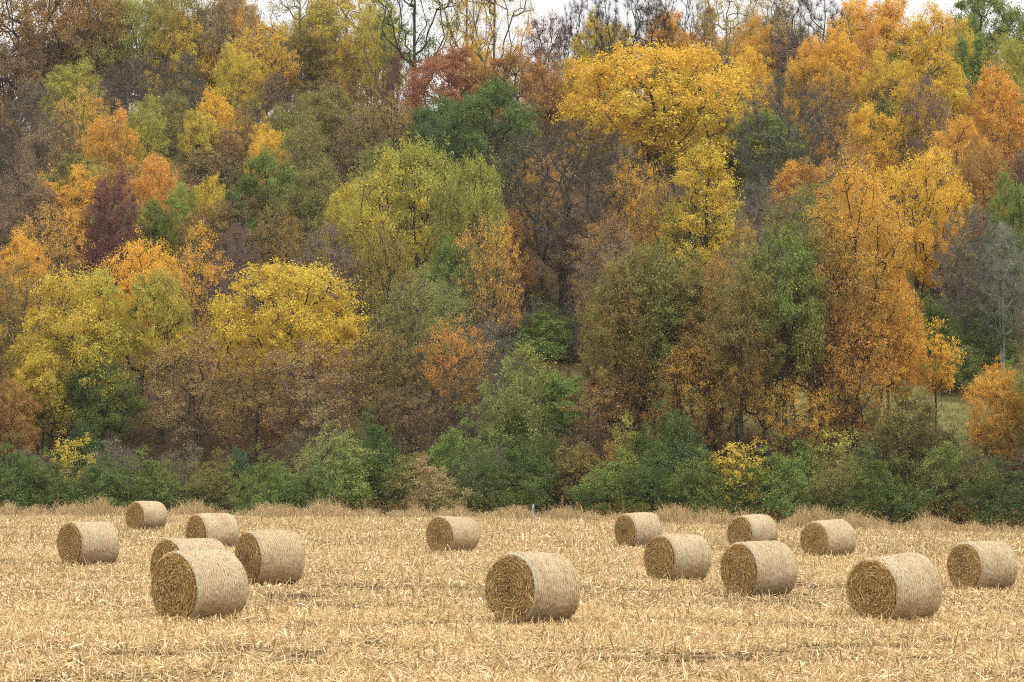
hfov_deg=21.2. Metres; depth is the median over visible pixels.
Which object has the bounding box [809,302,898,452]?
broadleaf tree
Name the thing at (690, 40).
broadleaf tree
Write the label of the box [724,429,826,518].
shrub
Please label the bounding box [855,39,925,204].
broadleaf tree
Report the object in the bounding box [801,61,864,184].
broadleaf tree
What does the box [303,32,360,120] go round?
broadleaf tree
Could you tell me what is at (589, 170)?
broadleaf tree
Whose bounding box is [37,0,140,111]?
broadleaf tree
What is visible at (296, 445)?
shrub
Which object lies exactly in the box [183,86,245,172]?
broadleaf tree
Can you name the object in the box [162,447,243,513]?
shrub
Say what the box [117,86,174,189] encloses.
broadleaf tree
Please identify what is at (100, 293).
broadleaf tree
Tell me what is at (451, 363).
broadleaf tree
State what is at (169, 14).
broadleaf tree
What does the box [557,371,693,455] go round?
broadleaf tree
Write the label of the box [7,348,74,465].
broadleaf tree
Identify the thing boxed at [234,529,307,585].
hay bale
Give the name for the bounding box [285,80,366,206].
oak tree
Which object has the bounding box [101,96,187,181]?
broadleaf tree
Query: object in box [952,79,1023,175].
broadleaf tree
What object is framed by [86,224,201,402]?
broadleaf tree
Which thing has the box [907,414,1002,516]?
shrub
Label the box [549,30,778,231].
broadleaf tree
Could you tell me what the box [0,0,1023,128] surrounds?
sky
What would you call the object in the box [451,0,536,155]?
broadleaf tree
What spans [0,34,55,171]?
broadleaf tree
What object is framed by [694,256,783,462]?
broadleaf tree
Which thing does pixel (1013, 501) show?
shrub
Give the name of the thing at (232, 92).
broadleaf tree
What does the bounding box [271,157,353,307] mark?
oak tree
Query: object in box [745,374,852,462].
broadleaf tree
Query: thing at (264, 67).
broadleaf tree
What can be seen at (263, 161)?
oak tree
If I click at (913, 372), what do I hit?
broadleaf tree
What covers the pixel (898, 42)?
broadleaf tree
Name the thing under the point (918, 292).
shrub
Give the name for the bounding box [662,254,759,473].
broadleaf tree
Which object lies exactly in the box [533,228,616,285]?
broadleaf tree
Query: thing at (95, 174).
broadleaf tree
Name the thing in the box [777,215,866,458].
broadleaf tree
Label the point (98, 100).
broadleaf tree
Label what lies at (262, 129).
broadleaf tree
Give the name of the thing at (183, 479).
shrub
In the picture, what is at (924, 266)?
broadleaf tree
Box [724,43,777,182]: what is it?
broadleaf tree
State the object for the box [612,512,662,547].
hay bale
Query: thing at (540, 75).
broadleaf tree
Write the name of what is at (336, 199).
broadleaf tree
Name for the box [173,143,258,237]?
broadleaf tree
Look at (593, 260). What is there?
broadleaf tree
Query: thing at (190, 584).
hay bale
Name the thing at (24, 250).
broadleaf tree
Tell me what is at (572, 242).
broadleaf tree
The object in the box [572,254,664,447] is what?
broadleaf tree
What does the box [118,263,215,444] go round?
broadleaf tree
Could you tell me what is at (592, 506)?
undergrowth
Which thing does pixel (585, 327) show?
broadleaf tree
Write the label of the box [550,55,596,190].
broadleaf tree
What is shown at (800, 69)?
broadleaf tree
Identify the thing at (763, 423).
broadleaf tree
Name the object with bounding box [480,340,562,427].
shrub
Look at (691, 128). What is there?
broadleaf tree
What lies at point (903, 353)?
broadleaf tree
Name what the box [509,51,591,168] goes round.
broadleaf tree
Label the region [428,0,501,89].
broadleaf tree
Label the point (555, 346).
shrub
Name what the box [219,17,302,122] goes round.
broadleaf tree
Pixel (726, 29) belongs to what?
broadleaf tree
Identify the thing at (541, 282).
shrub
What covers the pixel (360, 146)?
broadleaf tree
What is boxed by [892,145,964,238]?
broadleaf tree
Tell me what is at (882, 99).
broadleaf tree
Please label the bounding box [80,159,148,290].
broadleaf tree
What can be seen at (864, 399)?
broadleaf tree
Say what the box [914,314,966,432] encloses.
broadleaf tree
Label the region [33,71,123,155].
broadleaf tree
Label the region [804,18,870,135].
broadleaf tree
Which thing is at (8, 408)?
broadleaf tree
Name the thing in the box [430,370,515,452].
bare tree
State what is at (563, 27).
bare tree
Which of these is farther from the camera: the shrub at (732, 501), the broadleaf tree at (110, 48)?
the broadleaf tree at (110, 48)
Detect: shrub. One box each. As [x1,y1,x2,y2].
[0,427,60,510]
[2,444,75,502]
[20,446,92,514]
[53,419,117,486]
[56,441,139,510]
[72,435,160,492]
[115,443,206,512]
[142,442,224,501]
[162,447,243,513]
[218,445,261,505]
[226,443,306,515]
[253,448,307,498]
[264,427,343,488]
[279,456,339,510]
[286,402,380,507]
[333,428,386,482]
[343,402,425,503]
[368,450,442,507]
[387,410,446,471]
[398,453,479,514]
[421,400,500,499]
[450,441,519,512]
[451,442,526,500]
[470,330,571,469]
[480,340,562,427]
[489,434,566,511]
[490,298,568,350]
[496,263,558,322]
[507,290,575,360]
[533,369,595,430]
[536,441,614,505]
[553,413,614,481]
[559,269,610,332]
[562,314,599,360]
[563,446,649,515]
[595,440,649,485]
[604,410,676,497]
[614,439,688,513]
[617,376,720,503]
[661,444,724,515]
[686,473,754,515]
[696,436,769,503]
[719,449,777,514]
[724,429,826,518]
[778,432,838,493]
[780,443,864,516]
[835,433,904,499]
[836,441,939,524]
[859,357,966,496]
[874,279,933,373]
[893,270,952,352]
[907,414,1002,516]
[911,293,962,348]
[928,343,987,392]
[941,440,999,509]
[944,443,1001,518]
[945,268,1023,364]
[955,454,1023,527]
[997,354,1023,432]
[1013,417,1023,498]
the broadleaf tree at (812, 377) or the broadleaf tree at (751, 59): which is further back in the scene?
the broadleaf tree at (751, 59)
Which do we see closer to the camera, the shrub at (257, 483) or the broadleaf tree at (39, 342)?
the shrub at (257, 483)
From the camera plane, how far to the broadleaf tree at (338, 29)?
311.58 m
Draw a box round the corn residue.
[0,511,1023,681]
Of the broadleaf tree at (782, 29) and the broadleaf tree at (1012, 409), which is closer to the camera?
the broadleaf tree at (1012, 409)
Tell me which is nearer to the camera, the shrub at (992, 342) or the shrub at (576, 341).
the shrub at (992, 342)
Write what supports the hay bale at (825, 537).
on the field
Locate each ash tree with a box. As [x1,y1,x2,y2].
[339,131,469,348]
[423,146,510,352]
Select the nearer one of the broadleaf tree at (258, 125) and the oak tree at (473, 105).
the oak tree at (473, 105)
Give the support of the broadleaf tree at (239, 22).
on the hillside
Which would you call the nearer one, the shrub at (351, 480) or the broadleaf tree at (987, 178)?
the shrub at (351, 480)
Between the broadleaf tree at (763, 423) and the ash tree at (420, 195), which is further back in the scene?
the ash tree at (420, 195)
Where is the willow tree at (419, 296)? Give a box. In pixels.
[361,255,481,424]
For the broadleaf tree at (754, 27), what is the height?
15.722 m
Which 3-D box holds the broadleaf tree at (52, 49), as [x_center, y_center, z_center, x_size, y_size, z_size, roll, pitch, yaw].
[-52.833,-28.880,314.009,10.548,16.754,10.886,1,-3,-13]
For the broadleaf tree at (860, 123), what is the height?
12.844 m
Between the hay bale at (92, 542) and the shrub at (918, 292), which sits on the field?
the hay bale at (92, 542)
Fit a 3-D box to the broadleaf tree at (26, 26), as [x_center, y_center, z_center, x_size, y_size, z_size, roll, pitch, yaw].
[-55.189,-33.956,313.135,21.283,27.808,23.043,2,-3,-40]
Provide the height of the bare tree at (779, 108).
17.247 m
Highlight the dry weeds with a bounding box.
[0,492,1023,534]
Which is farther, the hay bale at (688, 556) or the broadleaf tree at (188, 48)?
the broadleaf tree at (188, 48)
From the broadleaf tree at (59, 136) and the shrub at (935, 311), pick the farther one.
the broadleaf tree at (59, 136)
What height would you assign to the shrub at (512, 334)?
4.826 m
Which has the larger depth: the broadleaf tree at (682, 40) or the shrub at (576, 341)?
the broadleaf tree at (682, 40)
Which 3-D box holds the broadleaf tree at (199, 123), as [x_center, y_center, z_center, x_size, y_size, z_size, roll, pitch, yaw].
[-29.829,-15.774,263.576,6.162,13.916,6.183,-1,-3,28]
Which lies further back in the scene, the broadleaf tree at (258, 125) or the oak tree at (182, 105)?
the oak tree at (182, 105)
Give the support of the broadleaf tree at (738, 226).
on the hillside
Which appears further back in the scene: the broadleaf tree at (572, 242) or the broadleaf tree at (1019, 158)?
the broadleaf tree at (1019, 158)
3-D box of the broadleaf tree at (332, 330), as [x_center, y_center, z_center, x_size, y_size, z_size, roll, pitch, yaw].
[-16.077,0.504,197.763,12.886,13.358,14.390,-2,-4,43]
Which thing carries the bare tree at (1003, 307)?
on the hillside
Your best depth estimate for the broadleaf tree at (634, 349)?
179.14 m
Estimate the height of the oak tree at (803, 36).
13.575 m
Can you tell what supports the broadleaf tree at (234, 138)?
on the hillside
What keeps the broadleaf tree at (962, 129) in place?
on the hillside
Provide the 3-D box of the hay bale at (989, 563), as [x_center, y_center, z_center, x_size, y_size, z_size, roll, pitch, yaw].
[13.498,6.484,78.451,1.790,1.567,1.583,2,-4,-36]
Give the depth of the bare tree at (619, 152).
231.03 m
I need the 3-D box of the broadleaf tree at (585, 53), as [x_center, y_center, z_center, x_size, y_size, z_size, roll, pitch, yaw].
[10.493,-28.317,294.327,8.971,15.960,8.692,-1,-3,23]
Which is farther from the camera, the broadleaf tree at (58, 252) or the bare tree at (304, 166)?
the bare tree at (304, 166)
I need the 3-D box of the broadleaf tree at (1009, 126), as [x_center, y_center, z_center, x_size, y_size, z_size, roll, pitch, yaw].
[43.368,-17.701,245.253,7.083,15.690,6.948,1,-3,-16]
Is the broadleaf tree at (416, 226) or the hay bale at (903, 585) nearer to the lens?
the hay bale at (903, 585)
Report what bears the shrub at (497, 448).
on the hillside
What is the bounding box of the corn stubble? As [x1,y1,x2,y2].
[0,512,1023,681]
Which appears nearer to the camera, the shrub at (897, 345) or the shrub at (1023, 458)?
the shrub at (1023, 458)
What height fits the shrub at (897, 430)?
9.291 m
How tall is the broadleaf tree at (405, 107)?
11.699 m
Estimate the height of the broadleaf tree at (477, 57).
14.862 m
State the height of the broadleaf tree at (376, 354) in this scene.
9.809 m
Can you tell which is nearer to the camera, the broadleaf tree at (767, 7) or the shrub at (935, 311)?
the shrub at (935, 311)
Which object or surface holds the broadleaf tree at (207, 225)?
on the hillside
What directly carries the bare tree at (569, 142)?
on the hillside
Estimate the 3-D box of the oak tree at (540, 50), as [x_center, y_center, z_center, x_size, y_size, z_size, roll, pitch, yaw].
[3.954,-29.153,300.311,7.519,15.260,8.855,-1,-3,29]
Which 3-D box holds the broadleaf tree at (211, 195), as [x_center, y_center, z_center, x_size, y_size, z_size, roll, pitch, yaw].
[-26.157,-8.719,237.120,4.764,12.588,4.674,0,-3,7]
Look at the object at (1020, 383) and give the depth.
185.13 m
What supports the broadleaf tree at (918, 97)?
on the hillside
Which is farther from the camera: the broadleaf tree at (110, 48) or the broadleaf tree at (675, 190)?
the broadleaf tree at (110, 48)
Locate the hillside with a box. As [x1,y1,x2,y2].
[0,107,1023,531]
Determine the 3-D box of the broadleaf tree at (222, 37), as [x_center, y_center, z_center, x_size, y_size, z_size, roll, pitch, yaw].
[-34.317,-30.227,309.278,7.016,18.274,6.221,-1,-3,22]
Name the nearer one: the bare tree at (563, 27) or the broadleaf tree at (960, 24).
the broadleaf tree at (960, 24)
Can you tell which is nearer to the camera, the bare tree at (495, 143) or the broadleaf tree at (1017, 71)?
the bare tree at (495, 143)
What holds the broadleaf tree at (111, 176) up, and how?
on the hillside
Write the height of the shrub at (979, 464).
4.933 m
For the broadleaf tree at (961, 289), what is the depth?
223.48 m
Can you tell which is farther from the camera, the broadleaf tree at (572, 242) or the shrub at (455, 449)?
the broadleaf tree at (572, 242)
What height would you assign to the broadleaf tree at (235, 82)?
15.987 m
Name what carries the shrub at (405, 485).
on the hillside
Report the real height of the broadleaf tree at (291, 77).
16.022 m
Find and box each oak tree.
[149,85,193,169]
[224,141,312,304]
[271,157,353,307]
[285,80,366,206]
[326,88,422,211]
[394,92,476,221]
[419,72,544,215]
[520,9,580,93]
[782,23,811,111]
[932,0,1023,93]
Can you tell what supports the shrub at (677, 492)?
on the hillside
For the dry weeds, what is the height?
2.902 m
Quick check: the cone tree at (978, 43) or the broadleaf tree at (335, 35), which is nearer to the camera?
the cone tree at (978, 43)
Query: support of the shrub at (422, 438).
on the hillside
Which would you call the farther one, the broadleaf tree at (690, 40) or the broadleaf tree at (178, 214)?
the broadleaf tree at (690, 40)
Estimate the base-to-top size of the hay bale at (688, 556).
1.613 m
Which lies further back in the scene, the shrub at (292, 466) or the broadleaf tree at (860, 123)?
the broadleaf tree at (860, 123)
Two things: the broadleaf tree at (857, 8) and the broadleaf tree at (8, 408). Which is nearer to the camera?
the broadleaf tree at (8, 408)
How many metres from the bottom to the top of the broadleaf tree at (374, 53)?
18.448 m
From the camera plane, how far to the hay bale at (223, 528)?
104.44 m
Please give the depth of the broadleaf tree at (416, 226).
231.90 m
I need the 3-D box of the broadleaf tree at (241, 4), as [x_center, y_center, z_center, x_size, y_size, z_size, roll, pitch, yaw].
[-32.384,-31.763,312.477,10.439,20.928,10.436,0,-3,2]
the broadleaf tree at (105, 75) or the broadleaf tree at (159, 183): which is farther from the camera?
the broadleaf tree at (105, 75)
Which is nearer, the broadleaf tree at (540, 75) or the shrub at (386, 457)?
the shrub at (386, 457)
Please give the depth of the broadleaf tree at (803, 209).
216.16 m
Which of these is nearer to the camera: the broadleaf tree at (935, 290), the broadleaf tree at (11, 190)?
the broadleaf tree at (935, 290)
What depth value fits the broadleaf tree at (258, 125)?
264.24 m
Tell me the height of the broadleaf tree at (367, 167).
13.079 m
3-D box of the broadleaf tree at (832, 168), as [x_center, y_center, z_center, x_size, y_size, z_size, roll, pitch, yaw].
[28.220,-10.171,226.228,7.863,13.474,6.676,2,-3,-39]
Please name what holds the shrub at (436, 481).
on the hillside
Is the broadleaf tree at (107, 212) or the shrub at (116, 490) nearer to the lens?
the shrub at (116, 490)
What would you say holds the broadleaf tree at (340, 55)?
on the hillside
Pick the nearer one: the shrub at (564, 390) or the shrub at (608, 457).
the shrub at (608, 457)
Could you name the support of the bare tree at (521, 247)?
on the hillside
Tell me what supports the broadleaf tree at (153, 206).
on the hillside
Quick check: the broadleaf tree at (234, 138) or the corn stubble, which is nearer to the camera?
the corn stubble
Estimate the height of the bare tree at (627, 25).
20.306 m
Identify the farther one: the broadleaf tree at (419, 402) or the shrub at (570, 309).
the shrub at (570, 309)
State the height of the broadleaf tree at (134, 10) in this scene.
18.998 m
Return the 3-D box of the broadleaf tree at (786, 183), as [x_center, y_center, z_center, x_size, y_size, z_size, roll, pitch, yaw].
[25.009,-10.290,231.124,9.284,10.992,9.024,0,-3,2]
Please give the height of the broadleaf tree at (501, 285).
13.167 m
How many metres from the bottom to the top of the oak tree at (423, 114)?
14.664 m
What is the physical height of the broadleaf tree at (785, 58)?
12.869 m
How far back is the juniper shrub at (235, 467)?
178.88 m
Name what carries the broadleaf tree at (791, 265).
on the hillside
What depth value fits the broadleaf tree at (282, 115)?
263.52 m
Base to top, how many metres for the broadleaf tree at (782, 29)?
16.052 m
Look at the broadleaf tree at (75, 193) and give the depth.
242.46 m
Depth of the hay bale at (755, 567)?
71.07 m
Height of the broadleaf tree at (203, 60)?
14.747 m
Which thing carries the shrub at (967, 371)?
on the hillside
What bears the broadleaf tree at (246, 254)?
on the hillside
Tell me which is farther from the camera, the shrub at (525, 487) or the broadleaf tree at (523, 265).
the broadleaf tree at (523, 265)
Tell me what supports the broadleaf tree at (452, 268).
on the hillside
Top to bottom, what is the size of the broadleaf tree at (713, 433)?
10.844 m
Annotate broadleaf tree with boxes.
[0,0,131,158]
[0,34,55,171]
[0,148,47,274]
[0,227,50,377]
[0,255,63,420]
[0,371,47,485]
[1,262,144,453]
[5,182,75,303]
[7,199,95,330]
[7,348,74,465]
[10,16,83,158]
[12,110,85,189]
[25,160,109,302]
[28,49,106,160]
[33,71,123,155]
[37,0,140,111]
[41,150,118,272]
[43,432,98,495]
[47,83,119,174]
[54,14,137,112]
[56,350,151,455]
[58,265,145,436]
[64,155,104,278]
[79,99,145,194]
[79,161,164,293]
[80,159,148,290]
[86,180,155,298]
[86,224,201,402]
[87,0,189,131]
[90,0,137,128]
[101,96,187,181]
[116,148,187,270]
[116,155,203,250]
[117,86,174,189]
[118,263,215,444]
[129,328,265,467]
[132,0,214,101]
[132,8,218,122]
[135,196,173,278]
[140,45,235,122]
[155,178,206,288]
[156,217,234,418]
[171,106,224,215]
[171,196,241,319]
[173,118,248,236]
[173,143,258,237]
[181,31,232,114]
[182,0,234,90]
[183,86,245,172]
[183,172,232,308]
[192,216,282,348]
[193,0,268,131]
[197,181,285,306]
[197,345,311,476]
[203,257,374,433]
[209,0,266,122]
[211,34,270,139]
[211,102,262,208]
[217,67,263,110]
[218,115,309,198]
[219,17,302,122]
[234,205,319,347]
[236,24,292,122]
[238,332,391,450]
[240,116,295,214]
[253,11,328,127]
[262,86,328,185]
[263,0,334,95]
[270,109,346,251]
[278,0,360,109]
[284,220,377,391]
[290,65,378,157]
[293,198,388,315]
[294,0,398,126]
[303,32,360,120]
[311,175,380,319]
[328,6,406,143]
[331,109,387,200]
[340,218,424,383]
[340,322,431,454]
[343,136,408,271]
[348,0,407,140]
[361,382,452,461]
[365,0,464,124]
[372,178,468,273]
[374,47,421,148]
[374,99,441,182]
[379,39,499,148]
[412,311,497,457]
[417,229,481,348]
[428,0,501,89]
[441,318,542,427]
[444,40,504,158]
[446,211,529,377]
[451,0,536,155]
[454,117,544,223]
[467,41,578,153]
[468,200,539,307]
[508,147,577,246]
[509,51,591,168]
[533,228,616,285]
[543,196,639,300]
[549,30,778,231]
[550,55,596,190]
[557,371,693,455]
[558,212,641,328]
[559,15,638,96]
[569,7,639,105]
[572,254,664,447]
[573,93,670,213]
[576,292,624,409]
[587,238,681,458]
[599,146,670,294]
[612,309,697,456]
[620,57,693,119]
[621,232,733,472]
[622,166,682,299]
[633,6,698,99]
[635,329,724,470]
[641,71,732,205]
[642,116,699,204]
[644,164,719,238]
[648,205,744,333]
[654,138,759,332]
[655,334,765,480]
[656,27,721,72]
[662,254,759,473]
[687,0,761,138]
[691,26,747,99]
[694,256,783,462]
[695,1,722,122]
[700,204,759,293]
[705,210,775,449]
[707,107,817,234]
[716,10,783,155]
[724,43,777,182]
[724,300,797,466]
[726,205,839,474]
[728,0,803,130]
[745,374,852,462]
[752,4,799,128]
[757,33,842,125]
[759,156,852,250]
[760,59,813,138]
[761,177,884,271]
[770,289,853,463]
[775,30,844,170]
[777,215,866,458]
[799,159,927,451]
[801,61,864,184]
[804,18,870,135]
[806,340,914,449]
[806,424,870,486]
[809,0,889,87]
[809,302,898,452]
[810,94,889,181]
[813,139,890,279]
[814,108,877,268]
[821,404,851,456]
[835,100,909,237]
[845,14,889,125]
[847,75,919,207]
[848,0,918,115]
[854,129,975,306]
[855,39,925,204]
[857,259,927,451]
[859,101,933,205]
[879,36,956,110]
[883,192,973,304]
[883,256,924,446]
[889,1,970,199]
[892,71,961,197]
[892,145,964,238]
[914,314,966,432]
[917,177,1004,295]
[922,15,1004,74]
[922,74,987,162]
[927,12,988,97]
[927,110,994,204]
[931,112,999,167]
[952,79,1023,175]
[953,354,1023,499]
[955,123,1016,295]
[957,56,1023,196]
[981,158,1023,348]
[985,23,1023,120]
[1004,140,1023,222]
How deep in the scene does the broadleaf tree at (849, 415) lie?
179.43 m
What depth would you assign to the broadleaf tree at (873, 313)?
178.29 m
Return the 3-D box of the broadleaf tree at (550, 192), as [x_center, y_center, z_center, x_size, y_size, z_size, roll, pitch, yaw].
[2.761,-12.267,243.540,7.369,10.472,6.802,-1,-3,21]
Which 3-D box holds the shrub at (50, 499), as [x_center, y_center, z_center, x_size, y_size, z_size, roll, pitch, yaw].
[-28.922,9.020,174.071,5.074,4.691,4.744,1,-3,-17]
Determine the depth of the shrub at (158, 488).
173.58 m
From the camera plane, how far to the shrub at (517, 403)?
182.08 m
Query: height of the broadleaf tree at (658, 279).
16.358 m
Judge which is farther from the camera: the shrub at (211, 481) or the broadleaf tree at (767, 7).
the broadleaf tree at (767, 7)
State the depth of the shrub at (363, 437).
181.83 m
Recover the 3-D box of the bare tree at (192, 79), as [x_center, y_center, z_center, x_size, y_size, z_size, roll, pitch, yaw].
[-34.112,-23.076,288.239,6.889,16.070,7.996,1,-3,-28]
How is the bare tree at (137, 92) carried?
on the hillside
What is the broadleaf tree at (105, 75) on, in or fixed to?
on the hillside
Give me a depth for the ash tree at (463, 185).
211.36 m
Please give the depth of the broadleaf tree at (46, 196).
240.83 m
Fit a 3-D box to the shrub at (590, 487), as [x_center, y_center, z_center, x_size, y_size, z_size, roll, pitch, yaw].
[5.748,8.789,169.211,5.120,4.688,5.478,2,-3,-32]
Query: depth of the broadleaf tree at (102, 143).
261.27 m
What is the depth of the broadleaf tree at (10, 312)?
201.76 m
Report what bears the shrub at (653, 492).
on the hillside
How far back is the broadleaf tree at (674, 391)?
176.81 m
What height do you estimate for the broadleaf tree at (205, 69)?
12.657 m
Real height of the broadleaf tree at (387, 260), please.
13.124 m
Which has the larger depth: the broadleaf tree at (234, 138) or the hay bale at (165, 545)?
the broadleaf tree at (234, 138)
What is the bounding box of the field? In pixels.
[0,516,1023,681]
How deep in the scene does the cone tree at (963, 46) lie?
269.60 m
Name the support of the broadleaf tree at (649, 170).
on the hillside
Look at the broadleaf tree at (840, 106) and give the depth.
249.52 m
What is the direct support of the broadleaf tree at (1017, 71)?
on the hillside
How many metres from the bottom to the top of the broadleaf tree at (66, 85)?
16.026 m
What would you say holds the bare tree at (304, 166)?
on the hillside
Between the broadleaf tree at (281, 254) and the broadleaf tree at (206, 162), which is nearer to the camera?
the broadleaf tree at (281, 254)
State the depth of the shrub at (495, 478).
171.59 m
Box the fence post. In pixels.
[531,505,533,523]
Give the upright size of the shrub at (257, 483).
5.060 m
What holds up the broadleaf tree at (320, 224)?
on the hillside
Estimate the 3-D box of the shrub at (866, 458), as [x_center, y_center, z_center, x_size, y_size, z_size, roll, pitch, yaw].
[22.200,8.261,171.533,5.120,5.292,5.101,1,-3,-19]
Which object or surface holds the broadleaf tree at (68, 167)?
on the hillside
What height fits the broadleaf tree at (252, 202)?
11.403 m
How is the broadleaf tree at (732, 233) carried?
on the hillside
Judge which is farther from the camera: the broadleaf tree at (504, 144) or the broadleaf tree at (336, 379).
the broadleaf tree at (504, 144)
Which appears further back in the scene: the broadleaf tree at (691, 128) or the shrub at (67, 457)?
the broadleaf tree at (691, 128)
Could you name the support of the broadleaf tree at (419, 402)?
on the hillside
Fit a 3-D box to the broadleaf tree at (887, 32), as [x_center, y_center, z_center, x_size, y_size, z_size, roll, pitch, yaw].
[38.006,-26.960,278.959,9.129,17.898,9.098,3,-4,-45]
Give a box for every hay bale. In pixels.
[56,520,120,565]
[125,500,167,529]
[149,536,225,577]
[149,549,252,621]
[182,513,238,547]
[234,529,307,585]
[425,515,480,552]
[481,551,582,624]
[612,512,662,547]
[641,533,711,581]
[718,539,799,596]
[726,514,777,544]
[799,519,855,555]
[843,551,943,622]
[944,540,1020,589]
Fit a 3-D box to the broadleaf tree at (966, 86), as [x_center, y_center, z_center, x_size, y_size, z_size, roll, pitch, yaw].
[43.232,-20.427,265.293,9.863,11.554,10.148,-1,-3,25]
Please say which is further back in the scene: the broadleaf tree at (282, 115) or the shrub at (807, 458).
the broadleaf tree at (282, 115)
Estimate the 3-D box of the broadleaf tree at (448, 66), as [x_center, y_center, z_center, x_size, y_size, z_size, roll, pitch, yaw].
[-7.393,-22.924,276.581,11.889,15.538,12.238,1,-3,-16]
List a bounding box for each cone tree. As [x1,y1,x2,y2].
[953,32,974,166]
[967,30,989,101]
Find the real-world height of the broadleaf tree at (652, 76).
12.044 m
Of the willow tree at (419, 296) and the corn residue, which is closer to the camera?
the corn residue
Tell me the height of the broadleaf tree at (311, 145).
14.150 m
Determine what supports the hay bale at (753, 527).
on the field
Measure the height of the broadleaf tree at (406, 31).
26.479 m
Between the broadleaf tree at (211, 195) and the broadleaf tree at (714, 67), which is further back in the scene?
the broadleaf tree at (714, 67)
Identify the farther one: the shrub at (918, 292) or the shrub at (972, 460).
the shrub at (918, 292)
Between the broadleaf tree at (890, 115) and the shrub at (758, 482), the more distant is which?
the broadleaf tree at (890, 115)
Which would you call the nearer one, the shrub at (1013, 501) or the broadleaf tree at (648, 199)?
the shrub at (1013, 501)
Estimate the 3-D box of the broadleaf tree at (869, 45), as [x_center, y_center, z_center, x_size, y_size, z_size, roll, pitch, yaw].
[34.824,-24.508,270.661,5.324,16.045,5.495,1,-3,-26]
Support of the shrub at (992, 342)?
on the hillside
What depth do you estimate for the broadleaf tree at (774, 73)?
273.25 m
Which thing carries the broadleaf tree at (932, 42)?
on the hillside
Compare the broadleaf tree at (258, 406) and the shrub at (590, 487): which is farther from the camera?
the broadleaf tree at (258, 406)
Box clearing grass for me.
[561,331,1023,455]
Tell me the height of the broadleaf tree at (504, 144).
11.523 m
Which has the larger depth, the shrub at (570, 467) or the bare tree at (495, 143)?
the bare tree at (495, 143)
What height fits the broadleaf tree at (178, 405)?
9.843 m
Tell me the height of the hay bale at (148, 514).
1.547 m
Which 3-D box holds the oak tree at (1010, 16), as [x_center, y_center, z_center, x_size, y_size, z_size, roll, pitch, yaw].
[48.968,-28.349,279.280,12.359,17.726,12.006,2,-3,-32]
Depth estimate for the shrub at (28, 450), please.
179.93 m
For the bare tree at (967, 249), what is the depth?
199.75 m
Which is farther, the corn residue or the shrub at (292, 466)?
the shrub at (292, 466)
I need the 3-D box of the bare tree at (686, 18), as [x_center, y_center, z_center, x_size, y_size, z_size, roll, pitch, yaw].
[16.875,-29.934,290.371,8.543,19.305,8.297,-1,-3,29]
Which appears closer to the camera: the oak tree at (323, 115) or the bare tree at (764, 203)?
the bare tree at (764, 203)
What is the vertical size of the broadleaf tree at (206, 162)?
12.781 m
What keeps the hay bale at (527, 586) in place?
on the field
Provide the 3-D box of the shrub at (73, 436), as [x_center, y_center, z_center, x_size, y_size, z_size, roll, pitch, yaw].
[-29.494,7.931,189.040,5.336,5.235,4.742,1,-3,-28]
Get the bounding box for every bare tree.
[0,78,72,216]
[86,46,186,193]
[132,57,207,122]
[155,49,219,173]
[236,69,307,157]
[263,143,325,231]
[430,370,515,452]
[454,134,536,236]
[461,203,535,330]
[481,116,645,328]
[556,0,608,131]
[585,142,665,258]
[586,0,677,156]
[634,0,712,85]
[721,168,787,329]
[722,73,853,257]
[758,0,858,157]
[929,201,1017,368]
[966,215,1023,371]
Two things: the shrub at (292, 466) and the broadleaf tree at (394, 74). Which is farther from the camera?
the broadleaf tree at (394, 74)
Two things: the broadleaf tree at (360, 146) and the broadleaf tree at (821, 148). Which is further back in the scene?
the broadleaf tree at (360, 146)
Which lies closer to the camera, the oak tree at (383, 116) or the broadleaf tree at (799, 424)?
the broadleaf tree at (799, 424)
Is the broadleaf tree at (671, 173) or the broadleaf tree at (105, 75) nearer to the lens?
the broadleaf tree at (671, 173)
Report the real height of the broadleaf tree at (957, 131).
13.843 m
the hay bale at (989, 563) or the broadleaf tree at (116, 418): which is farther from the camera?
the broadleaf tree at (116, 418)
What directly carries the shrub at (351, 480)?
on the hillside
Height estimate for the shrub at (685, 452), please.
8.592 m
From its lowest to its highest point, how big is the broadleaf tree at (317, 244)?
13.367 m
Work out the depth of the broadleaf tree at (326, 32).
307.00 m
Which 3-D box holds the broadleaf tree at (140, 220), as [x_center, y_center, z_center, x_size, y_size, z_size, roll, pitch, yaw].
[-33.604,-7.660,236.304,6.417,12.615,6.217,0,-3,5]
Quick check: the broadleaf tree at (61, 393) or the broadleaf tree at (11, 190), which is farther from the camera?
the broadleaf tree at (11, 190)
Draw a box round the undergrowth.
[0,110,1023,531]
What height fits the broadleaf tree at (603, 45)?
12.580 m
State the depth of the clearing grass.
191.83 m
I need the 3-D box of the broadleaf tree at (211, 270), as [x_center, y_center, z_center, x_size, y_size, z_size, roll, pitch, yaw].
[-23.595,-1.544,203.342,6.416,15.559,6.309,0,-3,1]
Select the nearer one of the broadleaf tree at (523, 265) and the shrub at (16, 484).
the shrub at (16, 484)
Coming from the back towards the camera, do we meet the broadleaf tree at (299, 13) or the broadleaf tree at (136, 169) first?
the broadleaf tree at (299, 13)
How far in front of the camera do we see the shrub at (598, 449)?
177.84 m
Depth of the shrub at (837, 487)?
166.38 m
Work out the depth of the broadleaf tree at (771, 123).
246.65 m

